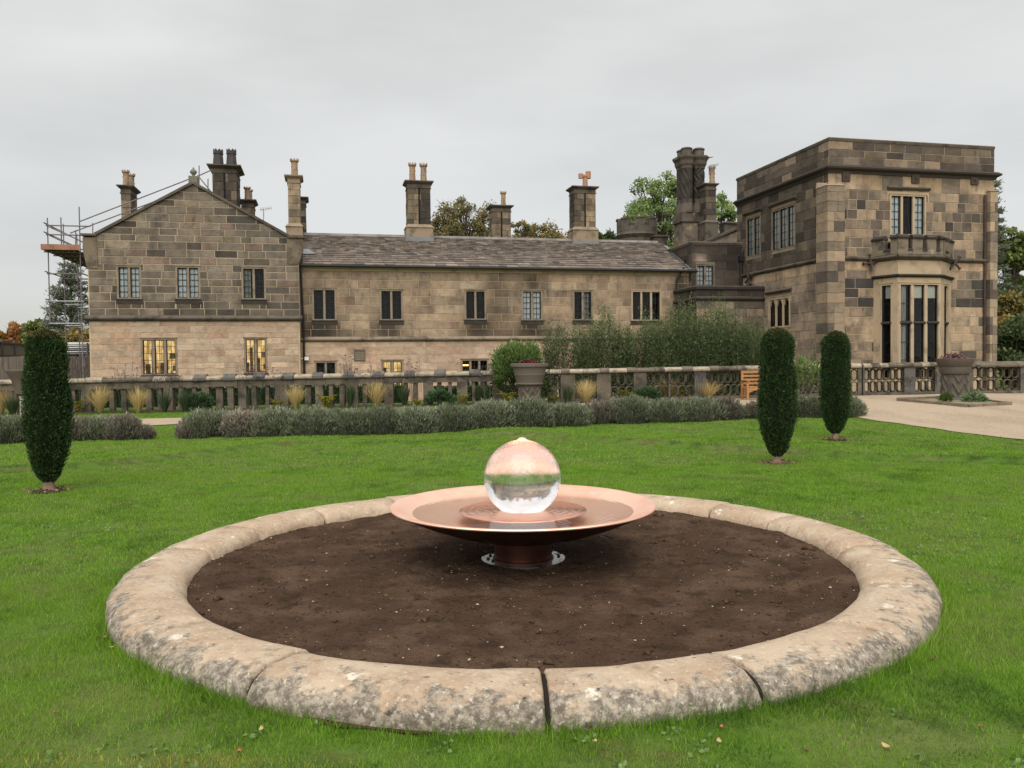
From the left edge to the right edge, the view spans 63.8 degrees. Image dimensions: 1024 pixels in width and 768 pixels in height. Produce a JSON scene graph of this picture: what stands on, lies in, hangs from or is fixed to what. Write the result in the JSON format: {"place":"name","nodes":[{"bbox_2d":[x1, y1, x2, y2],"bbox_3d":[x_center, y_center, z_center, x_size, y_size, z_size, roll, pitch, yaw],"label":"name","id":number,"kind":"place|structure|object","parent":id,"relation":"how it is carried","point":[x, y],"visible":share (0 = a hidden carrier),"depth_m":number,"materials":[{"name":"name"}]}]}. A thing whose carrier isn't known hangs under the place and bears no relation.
{"place":"outdoors","nodes":[
{"label":"outdoors","id":0,"kind":"place"},
{"bbox_2d":[85,386,113,412],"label":"feather grass","id":1,"kind":"object","parent":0,"point":[100,401],"depth_m":25.96,"materials":[{"name":"plant"}]},
{"bbox_2d":[125,385,151,412],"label":"feather grass","id":2,"kind":"object","parent":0,"point":[138,400],"depth_m":25.60,"materials":[{"name":"plant"}]},
{"bbox_2d":[361,380,391,406],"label":"feather grass","id":3,"kind":"object","parent":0,"point":[377,398],"depth_m":26.54,"materials":[{"name":"plant"}]},
{"bbox_2d":[0,370,1023,767],"bbox_3d":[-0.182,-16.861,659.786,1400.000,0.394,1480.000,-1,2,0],"label":"ground","id":4,"kind":"structure","parent":0,"point":[330,752],"depth_m":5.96,"materials":[{"name":"green plant"}]},
{"bbox_2d":[0,320,23,342],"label":"orange tree","id":5,"kind":"object","parent":4,"relation":"on","point":[14,333],"visible":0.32,"depth_m":67.22,"materials":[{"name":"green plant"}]},
{"bbox_2d":[0,339,24,392],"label":"panel fence","id":6,"kind":"object","parent":4,"relation":"on","point":[12,349],"visible":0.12,"depth_m":36.96,"materials":[{"name":"grey wood"}]},
{"bbox_2d":[0,413,25,443],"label":"lavender bush","id":7,"kind":"object","parent":4,"relation":"on","point":[10,430],"visible":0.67,"depth_m":17.25,"materials":[{"name":"green plant"}]},
{"bbox_2d":[5,369,23,413],"bbox_3d":[-13.683,0.328,23.014,0.824,1.466,0.823,-1,2,0],"label":"goblet urn","id":8,"kind":"object","parent":4,"relation":"on","point":[15,376],"visible":0.38,"depth_m":22.75,"materials":[{"name":"stone"}]},
{"bbox_2d":[20,317,50,342],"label":"green tree","id":9,"kind":"object","parent":4,"relation":"on","point":[30,327],"visible":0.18,"depth_m":61.20,"materials":[{"name":"green plant"}]},
{"bbox_2d":[0,355,89,408],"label":"board fence","id":10,"kind":"object","parent":4,"relation":"on","point":[11,363],"visible":0.13,"depth_m":32.59,"materials":[{"name":"wood"}]},
{"bbox_2d":[18,328,74,493],"bbox_3d":[-5.922,0.338,10.455,0.652,2.111,0.618,-1,2,0],"label":"clipped yew","id":11,"kind":"object","parent":4,"relation":"on","point":[47,408],"visible":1,"depth_m":10.30,"materials":[{"name":"green plant"}]},
{"bbox_2d":[38,260,88,373],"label":"conifer","id":12,"kind":"object","parent":4,"relation":"on","point":[57,309],"visible":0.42,"depth_m":49.28,"materials":[{"name":"green plant"}]},
{"bbox_2d":[59,326,88,358],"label":"orange tree","id":13,"kind":"object","parent":4,"relation":"on","point":[73,335],"visible":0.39,"depth_m":45.41,"materials":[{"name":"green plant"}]},
{"bbox_2d":[67,342,89,375],"bbox_3d":[-19.026,-0.492,36.190,1.088,2.684,0.263,-1,2,-15],"label":"tube stack","id":14,"kind":"object","parent":4,"relation":"on","point":[73,348],"visible":0.34,"depth_m":36.13,"materials":[{"name":"white metal"}]},
{"bbox_2d":[69,415,90,440],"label":"lavender bush","id":15,"kind":"object","parent":4,"relation":"on","point":[76,434],"visible":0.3,"depth_m":17.42,"materials":[{"name":"grey plant"}]},
{"bbox_2d":[71,413,119,439],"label":"lavender bush","id":16,"kind":"object","parent":4,"relation":"on","point":[95,426],"visible":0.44,"depth_m":17.52,"materials":[{"name":"green plant"}]},
{"bbox_2d":[101,412,142,439],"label":"lavender bush","id":17,"kind":"object","parent":4,"relation":"on","point":[124,427],"visible":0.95,"depth_m":17.54,"materials":[{"name":"grey plant"}]},
{"bbox_2d":[41,166,211,377],"bbox_3d":[-16.000,-4.126,35.276,6.614,9.834,6.340,-1,2,-13],"label":"scaffolding","id":18,"kind":"object","parent":4,"relation":"on","point":[72,253],"visible":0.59,"depth_m":32.81,"materials":[{"name":"metal"}]},
{"bbox_2d":[173,420,199,438],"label":"lavender bush","id":19,"kind":"object","parent":4,"relation":"on","point":[183,430],"visible":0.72,"depth_m":17.76,"materials":[{"name":"grey plant"}]},
{"bbox_2d":[80,148,303,388],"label":"gabled wing","id":20,"kind":"structure","parent":4,"relation":"on","point":[192,277],"depth_m":32.98,"materials":[{"name":"beige stone"}]},
{"bbox_2d":[115,264,142,303],"bbox_3d":[-15.091,-3.927,32.477,0.970,1.531,0.290,-1,2,-13],"label":"window","id":21,"kind":"structure","parent":20,"relation":"in","point":[128,276],"depth_m":32.45,"materials":[{"name":"glass"}]},
{"bbox_2d":[140,337,178,376],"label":"window","id":22,"kind":"structure","parent":20,"relation":"in","point":[161,352],"depth_m":32.84,"materials":[{"name":"glass"}]},
{"bbox_2d":[174,265,201,303],"bbox_3d":[-12.963,-3.977,32.962,0.997,1.530,0.290,-1,2,-13],"label":"window","id":23,"kind":"structure","parent":20,"relation":"in","point":[187,276],"depth_m":32.94,"materials":[{"name":"stone"}]},
{"bbox_2d":[241,266,266,303],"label":"window","id":24,"kind":"structure","parent":20,"relation":"in","point":[253,277],"depth_m":33.51,"materials":[{"name":"stone"}]},
{"bbox_2d":[243,337,268,374],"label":"window","id":25,"kind":"structure","parent":20,"relation":"in","point":[255,348],"depth_m":33.63,"materials":[{"name":"glass"}]},
{"bbox_2d":[175,405,231,437],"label":"lavender bush","id":26,"kind":"object","parent":4,"relation":"on","point":[208,421],"visible":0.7,"depth_m":17.99,"materials":[{"name":"green plant"}]},
{"bbox_2d":[69,384,403,408],"bbox_3d":[-10.739,0.487,31.221,13.562,0.893,0.714,-1,2,0],"label":"box hedge","id":27,"kind":"object","parent":4,"relation":"on","point":[262,401],"visible":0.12,"depth_m":30.97,"materials":[{"name":"green plant"}]},
{"bbox_2d":[217,406,263,436],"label":"lavender bush","id":28,"kind":"object","parent":4,"relation":"on","point":[237,422],"visible":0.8,"depth_m":17.95,"materials":[{"name":"grey plant"}]},
{"bbox_2d":[247,404,296,435],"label":"lavender bush","id":29,"kind":"object","parent":4,"relation":"on","point":[271,422],"visible":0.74,"depth_m":18.00,"materials":[{"name":"green plant"}]},
{"bbox_2d":[280,403,339,435],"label":"lavender bush","id":30,"kind":"object","parent":4,"relation":"on","point":[309,421],"visible":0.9,"depth_m":17.95,"materials":[{"name":"green plant"}]},
{"bbox_2d":[324,406,371,434],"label":"lavender bush","id":31,"kind":"object","parent":4,"relation":"on","point":[351,422],"visible":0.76,"depth_m":18.05,"materials":[{"name":"green plant"}]},
{"bbox_2d":[0,398,703,414],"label":"border bed","id":32,"kind":"object","parent":4,"relation":"on","point":[273,408],"visible":0.41,"depth_m":26.38,"materials":[{"name":"green plant"}]},
{"bbox_2d":[187,391,215,409],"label":"round shrub","id":33,"kind":"object","parent":32,"relation":"on","point":[205,399],"visible":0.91,"depth_m":25.99,"materials":[{"name":"green plant"}]},
{"bbox_2d":[423,387,456,404],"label":"round shrub","id":34,"kind":"object","parent":32,"relation":"on","point":[435,395],"visible":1,"depth_m":26.66,"materials":[{"name":"green plant"}]},
{"bbox_2d":[510,363,548,400],"bbox_3d":[0.560,0.000,26.210,1.229,1.326,1.229,-1,2,0],"label":"stone urn","id":35,"kind":"object","parent":32,"relation":"on","point":[529,377],"visible":0.73,"depth_m":25.85,"materials":[{"name":"grey stone"}]},
{"bbox_2d":[631,384,661,398],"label":"round shrub","id":36,"kind":"object","parent":32,"relation":"on","point":[650,392],"visible":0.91,"depth_m":27.19,"materials":[{"name":"green plant"}]},
{"bbox_2d":[304,716,431,732],"bbox_3d":[-0.513,1.499,3.715,1.127,0.008,0.313,0,2,7],"label":"bare scrape","id":37,"kind":"object","parent":4,"relation":"on","point":[357,725],"visible":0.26,"depth_m":3.62,"materials":[{"name":"brown soil"}]},
{"bbox_2d":[359,404,402,433],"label":"lavender bush","id":38,"kind":"object","parent":4,"relation":"on","point":[383,420],"visible":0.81,"depth_m":18.18,"materials":[{"name":"green plant"}]},
{"bbox_2d":[393,403,444,433],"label":"lavender bush","id":39,"kind":"object","parent":4,"relation":"on","point":[415,420],"visible":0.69,"depth_m":18.35,"materials":[{"name":"green plant"}]},
{"bbox_2d":[428,402,480,431],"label":"lavender bush","id":40,"kind":"object","parent":4,"relation":"on","point":[455,418],"visible":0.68,"depth_m":18.69,"materials":[{"name":"green plant"}]},
{"bbox_2d":[431,195,495,236],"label":"bare topped tree","id":41,"kind":"object","parent":4,"relation":"on","point":[447,218],"visible":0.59,"depth_m":54.51,"materials":[{"name":"green plant"}]},
{"bbox_2d":[284,158,697,400],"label":"building","id":42,"kind":"structure","parent":4,"relation":"on","point":[395,303],"depth_m":36.36,"materials":[{"name":"stone"}]},
{"bbox_2d":[311,287,337,324],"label":"window","id":43,"kind":"structure","parent":42,"relation":"in","point":[323,299],"depth_m":34.65,"materials":[{"name":"stone"}]},
{"bbox_2d":[314,360,336,386],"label":"window","id":44,"kind":"structure","parent":42,"relation":"in","point":[326,366],"depth_m":34.71,"materials":[{"name":"glass"}]},
{"bbox_2d":[379,289,403,324],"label":"window","id":45,"kind":"structure","parent":42,"relation":"in","point":[391,300],"depth_m":35.28,"materials":[{"name":"glass"}]},
{"bbox_2d":[381,359,403,385],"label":"window","id":46,"kind":"structure","parent":42,"relation":"in","point":[387,365],"depth_m":35.39,"materials":[{"name":"glass"}]},
{"bbox_2d":[460,358,488,385],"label":"window","id":47,"kind":"structure","parent":42,"relation":"in","point":[472,363],"depth_m":36.14,"materials":[{"name":"stone"}]},
{"bbox_2d":[464,289,486,323],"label":"window","id":48,"kind":"structure","parent":42,"relation":"in","point":[475,299],"depth_m":36.09,"materials":[{"name":"stone"}]},
{"bbox_2d":[521,289,543,324],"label":"window","id":49,"kind":"structure","parent":42,"relation":"in","point":[532,302],"depth_m":36.64,"materials":[{"name":"glass"}]},
{"bbox_2d":[572,290,593,323],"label":"window","id":50,"kind":"structure","parent":42,"relation":"in","point":[582,299],"depth_m":37.18,"materials":[{"name":"glass"}]},
{"bbox_2d":[615,216,657,240],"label":"round turret","id":51,"kind":"object","parent":42,"relation":"attached to","point":[640,228],"visible":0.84,"depth_m":46.13,"materials":[{"name":"stone"}]},
{"bbox_2d":[631,290,661,324],"bbox_3d":[6.106,-3.608,38.026,2.065,1.972,0.650,-1,2,-13],"label":"window","id":52,"kind":"structure","parent":42,"relation":"in","point":[650,299],"depth_m":37.95,"materials":[{"name":"stone"}]},
{"bbox_2d":[671,147,711,246],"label":"chimney group","id":53,"kind":"object","parent":42,"relation":"attached to","point":[690,164],"visible":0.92,"depth_m":44.10,"materials":[{"name":"stone"}]},
{"bbox_2d":[696,165,719,240],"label":"square chimney stack","id":54,"kind":"object","parent":53,"relation":"attached to","point":[708,225],"visible":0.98,"depth_m":43.44,"materials":[{"name":"stone"}]},
{"bbox_2d":[433,384,549,401],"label":"box hedge","id":55,"kind":"object","parent":4,"relation":"on","point":[454,391],"visible":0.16,"depth_m":31.37,"materials":[{"name":"green plant"}]},
{"bbox_2d":[468,397,522,427],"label":"lavender bush","id":56,"kind":"object","parent":4,"relation":"on","point":[491,413],"visible":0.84,"depth_m":18.98,"materials":[{"name":"green plant"}]},
{"bbox_2d":[0,361,1023,412],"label":"balustrade","id":57,"kind":"object","parent":4,"relation":"on","point":[462,379],"visible":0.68,"depth_m":27.33,"materials":[{"name":"stone"}]},
{"bbox_2d":[0,400,1023,470],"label":"grass","id":58,"kind":"structure","parent":4,"relation":"on","point":[959,449],"depth_m":15.32,"materials":[{"name":"green plant"}]},
{"bbox_2d":[1,508,1023,767],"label":"clover","id":59,"kind":"object","parent":4,"relation":"on","point":[177,764],"visible":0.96,"depth_m":3.48,"materials":[{"name":"green plant"}]},
{"bbox_2d":[486,338,554,399],"bbox_3d":[0.272,-0.474,27.602,2.346,2.207,2.492,-1,2,0],"label":"leafy bush","id":60,"kind":"object","parent":4,"relation":"on","point":[506,356],"visible":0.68,"depth_m":27.07,"materials":[{"name":"green plant"}]},
{"bbox_2d":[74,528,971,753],"bbox_3d":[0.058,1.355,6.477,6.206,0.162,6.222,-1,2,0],"label":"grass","id":61,"kind":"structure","parent":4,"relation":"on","point":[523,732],"depth_m":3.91,"materials":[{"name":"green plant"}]},
{"bbox_2d":[187,510,859,673],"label":"soil","id":62,"kind":"structure","parent":4,"relation":"on","point":[355,614],"depth_m":5.54,"materials":[{"name":"brown soil"}]},
{"bbox_2d":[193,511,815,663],"bbox_3d":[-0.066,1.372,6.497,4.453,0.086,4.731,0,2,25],"label":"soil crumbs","id":63,"kind":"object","parent":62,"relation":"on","point":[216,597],"visible":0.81,"depth_m":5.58,"materials":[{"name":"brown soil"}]},
{"bbox_2d":[390,437,655,569],"bbox_3d":[0.085,0.916,6.588,2.106,0.977,2.106,-1,2,0],"label":"copper fountain","id":64,"kind":"object","parent":62,"relation":"on","point":[522,507],"visible":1,"depth_m":6.39,"materials":[{"name":"metal"}]},
{"bbox_2d":[105,493,942,735],"bbox_3d":[0.075,1.369,6.477,5.890,0.218,5.886,-1,2,0],"label":"stone ring","id":65,"kind":"object","parent":4,"relation":"on","point":[149,607],"visible":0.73,"depth_m":4.03,"materials":[{"name":"beige stone"}]},
{"bbox_2d":[506,395,555,426],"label":"lavender bush","id":66,"kind":"object","parent":4,"relation":"on","point":[538,412],"visible":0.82,"depth_m":19.21,"materials":[{"name":"green plant"}]},
{"bbox_2d":[511,218,566,238],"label":"autumn tree","id":67,"kind":"object","parent":4,"relation":"on","point":[550,233],"visible":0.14,"depth_m":59.12,"materials":[{"name":"green plant"}]},
{"bbox_2d":[540,314,600,398],"bbox_3d":[2.012,-0.873,30.314,3.265,3.453,2.939,-1,2,0],"label":"feathery shrub","id":68,"kind":"object","parent":4,"relation":"on","point":[560,348],"visible":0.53,"depth_m":29.77,"materials":[{"name":"green plant"}]},
{"bbox_2d":[550,399,596,426],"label":"lavender bush","id":69,"kind":"object","parent":4,"relation":"on","point":[572,414],"visible":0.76,"depth_m":19.55,"materials":[{"name":"green plant"}]},
{"bbox_2d":[582,398,614,423],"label":"lavender bush","id":70,"kind":"object","parent":4,"relation":"on","point":[602,410],"visible":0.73,"depth_m":19.96,"materials":[{"name":"plant"}]},
{"bbox_2d":[570,302,646,397],"bbox_3d":[3.592,-1.142,30.567,3.162,3.842,3.008,-1,2,0],"label":"feathery shrub","id":71,"kind":"object","parent":4,"relation":"on","point":[600,343],"visible":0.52,"depth_m":30.11,"materials":[{"name":"green plant"}]},
{"bbox_2d":[606,392,656,422],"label":"lavender bush","id":72,"kind":"object","parent":4,"relation":"on","point":[627,409],"visible":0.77,"depth_m":19.92,"materials":[{"name":"green plant"}]},
{"bbox_2d":[605,303,687,396],"bbox_3d":[4.843,-1.061,30.263,3.350,3.824,2.741,-1,2,0],"label":"feathery shrub","id":73,"kind":"object","parent":4,"relation":"on","point":[648,337],"visible":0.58,"depth_m":29.89,"materials":[{"name":"green plant"}]},
{"bbox_2d":[623,170,676,247],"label":"green tree","id":74,"kind":"object","parent":4,"relation":"on","point":[659,208],"visible":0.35,"depth_m":50.58,"materials":[{"name":"green plant"}]},
{"bbox_2d":[644,397,691,422],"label":"lavender bush","id":75,"kind":"object","parent":4,"relation":"on","point":[671,410],"visible":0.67,"depth_m":20.06,"materials":[{"name":"green plant"}]},
{"bbox_2d":[641,291,734,395],"bbox_3d":[6.436,-1.354,30.796,3.476,4.126,2.906,-1,2,0],"label":"feathery shrub","id":76,"kind":"object","parent":4,"relation":"on","point":[680,333],"visible":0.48,"depth_m":30.12,"materials":[{"name":"green plant"}]},
{"bbox_2d":[680,394,729,421],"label":"lavender bush","id":77,"kind":"object","parent":4,"relation":"on","point":[702,410],"visible":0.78,"depth_m":20.33,"materials":[{"name":"green plant"}]},
{"bbox_2d":[667,227,764,393],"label":"link block","id":78,"kind":"structure","parent":4,"relation":"on","point":[716,262],"depth_m":37.95,"materials":[{"name":"brown stone"}]},
{"bbox_2d":[684,259,715,284],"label":"window","id":79,"kind":"structure","parent":78,"relation":"in","point":[705,275],"depth_m":38.20,"materials":[{"name":"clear glass"}]},
{"bbox_2d":[681,292,759,394],"bbox_3d":[7.624,-1.385,30.234,3.103,4.188,3.016,-1,2,0],"label":"feathery shrub","id":80,"kind":"object","parent":4,"relation":"on","point":[721,329],"visible":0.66,"depth_m":29.60,"materials":[{"name":"green plant"}]},
{"bbox_2d":[716,190,736,222],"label":"green tree","id":81,"kind":"object","parent":4,"relation":"on","point":[728,212],"visible":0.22,"depth_m":53.13,"materials":[{"name":"green plant"}]},
{"bbox_2d":[711,396,745,419],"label":"lavender bush","id":82,"kind":"object","parent":4,"relation":"on","point":[733,414],"visible":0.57,"depth_m":20.55,"materials":[{"name":"plant"}]},
{"bbox_2d":[727,314,771,394],"bbox_3d":[8.875,-0.928,30.539,2.633,3.356,2.860,-1,2,0],"label":"feathery shrub","id":83,"kind":"object","parent":4,"relation":"on","point":[757,339],"visible":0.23,"depth_m":30.15,"materials":[{"name":"green plant"}]},
{"bbox_2d":[755,327,799,464],"bbox_3d":[3.987,0.184,12.391,0.655,2.098,0.641,-1,2,0],"label":"clipped yew","id":84,"kind":"object","parent":4,"relation":"on","point":[777,408],"visible":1,"depth_m":12.23,"materials":[{"name":"green plant"}]},
{"bbox_2d":[796,393,822,417],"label":"lavender bush","id":85,"kind":"object","parent":4,"relation":"on","point":[809,405],"visible":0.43,"depth_m":20.77,"materials":[{"name":"green plant"}]},
{"bbox_2d":[818,330,852,440],"bbox_3d":[6.297,0.024,15.990,0.647,2.168,0.652,-1,2,0],"label":"clipped yew","id":86,"kind":"object","parent":4,"relation":"on","point":[834,394],"visible":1,"depth_m":15.82,"materials":[{"name":"green plant"}]},
{"bbox_2d":[734,393,1023,438],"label":"gravel court","id":87,"kind":"object","parent":4,"relation":"on","point":[1006,421],"visible":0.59,"depth_m":20.96,"materials":[{"name":"beige gravel"}]},
{"bbox_2d":[741,370,759,399],"bbox_3d":[8.258,0.039,26.573,1.590,0.950,0.645,-1,2,-3],"label":"timber bench","id":88,"kind":"object","parent":87,"relation":"on","point":[747,388],"visible":0.41,"depth_m":26.77,"materials":[{"name":"brown wood"}]},
{"bbox_2d":[794,353,821,394],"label":"leafy bush","id":89,"kind":"object","parent":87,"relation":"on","point":[800,366],"visible":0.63,"depth_m":26.34,"materials":[{"name":"green plant"}]},
{"bbox_2d":[849,394,868,416],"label":"lavender bush","id":90,"kind":"object","parent":87,"relation":"on","point":[858,408],"visible":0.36,"depth_m":20.84,"materials":[{"name":"green plant"}]},
{"bbox_2d":[897,396,1011,406],"bbox_3d":[13.076,0.514,24.007,2.310,0.249,2.583,-1,2,-18],"label":"kerbed bed","id":91,"kind":"object","parent":87,"relation":"on","point":[912,399],"visible":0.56,"depth_m":23.34,"materials":[{"name":"grey stone"}]},
{"bbox_2d":[935,358,974,399],"bbox_3d":[13.465,-0.121,25.010,1.173,1.301,1.173,-1,2,0],"label":"stone urn","id":92,"kind":"object","parent":91,"relation":"on","point":[954,378],"visible":0.88,"depth_m":24.68,"materials":[{"name":"grey stone"}]},
{"bbox_2d":[994,179,1013,307],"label":"conifer","id":93,"kind":"object","parent":4,"relation":"on","point":[1003,267],"visible":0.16,"depth_m":47.33,"materials":[{"name":"green plant"}]},
{"bbox_2d":[996,289,1023,329],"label":"dark tree","id":94,"kind":"object","parent":4,"relation":"on","point":[1011,304],"visible":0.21,"depth_m":45.63,"materials":[{"name":"yellow plant"}]},
{"bbox_2d":[997,314,1023,387],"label":"dark tree","id":95,"kind":"object","parent":4,"relation":"on","point":[1010,341],"visible":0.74,"depth_m":41.52,"materials":[{"name":"green plant"}]},
{"bbox_2d":[998,225,1023,294],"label":"green tree","id":96,"kind":"object","parent":4,"relation":"on","point":[1014,259],"visible":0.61,"depth_m":49.18,"materials":[{"name":"green plant"}]},
{"bbox_2d":[0,454,1023,576],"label":"grass","id":97,"kind":"structure","parent":0,"point":[798,468],"depth_m":9.80,"materials":[{"name":"green plant"}]},
{"bbox_2d":[0,0,1023,360],"label":"sky","id":98,"kind":"structure","parent":0,"point":[519,98],"materials":[{"name":"grey"}]},
{"bbox_2d":[575,379,600,402],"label":"feather grass","id":99,"kind":"object","parent":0,"point":[585,393],"depth_m":26.40,"materials":[{"name":"plant"}]},
{"bbox_2d":[733,137,1002,391],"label":"stone tower","id":100,"kind":"structure","parent":0,"point":[881,251],"depth_m":32.70,"materials":[{"name":"stone"}]},
{"bbox_2d":[742,207,762,257],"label":"window","id":101,"kind":"structure","parent":100,"relation":"in","point":[753,223],"depth_m":37.43,"materials":[{"name":"grey glass"}]},
{"bbox_2d":[764,287,791,327],"bbox_3d":[11.726,-3.108,35.496,0.730,1.951,2.385,-1,2,-13],"label":"window","id":102,"kind":"structure","parent":100,"relation":"in","point":[782,303],"depth_m":35.68,"materials":[{"name":"stone"}]},
{"bbox_2d":[767,195,796,251],"bbox_3d":[11.588,-6.793,35.012,0.370,2.082,2.145,-1,2,-13],"label":"window","id":103,"kind":"structure","parent":100,"relation":"in","point":[783,224],"depth_m":35.08,"materials":[{"name":"black glass"}]},
{"bbox_2d":[879,282,907,378],"bbox_3d":[14.782,-2.052,32.204,0.891,4.294,1.036,-1,2,-13],"label":"window","id":104,"kind":"structure","parent":100,"relation":"in","point":[889,286],"depth_m":31.87,"materials":[{"name":"glass"}]},
{"bbox_2d":[887,186,930,244],"bbox_3d":[15.644,-6.719,32.842,2.247,2.222,0.730,-1,2,-13],"label":"window","id":105,"kind":"structure","parent":100,"relation":"in","point":[907,211],"depth_m":32.69,"materials":[{"name":"stone"}]},
{"bbox_2d":[882,282,940,378],"bbox_3d":[15.665,-2.056,32.036,2.425,4.294,0.640,-1,2,-13],"label":"window","id":106,"kind":"structure","parent":100,"relation":"in","point":[923,322],"depth_m":31.95,"materials":[{"name":"stone"}]},
{"bbox_2d":[943,283,949,356],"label":"window","id":107,"kind":"structure","parent":100,"relation":"in","point":[945,286],"depth_m":32.78,"materials":[{"name":"stone"}]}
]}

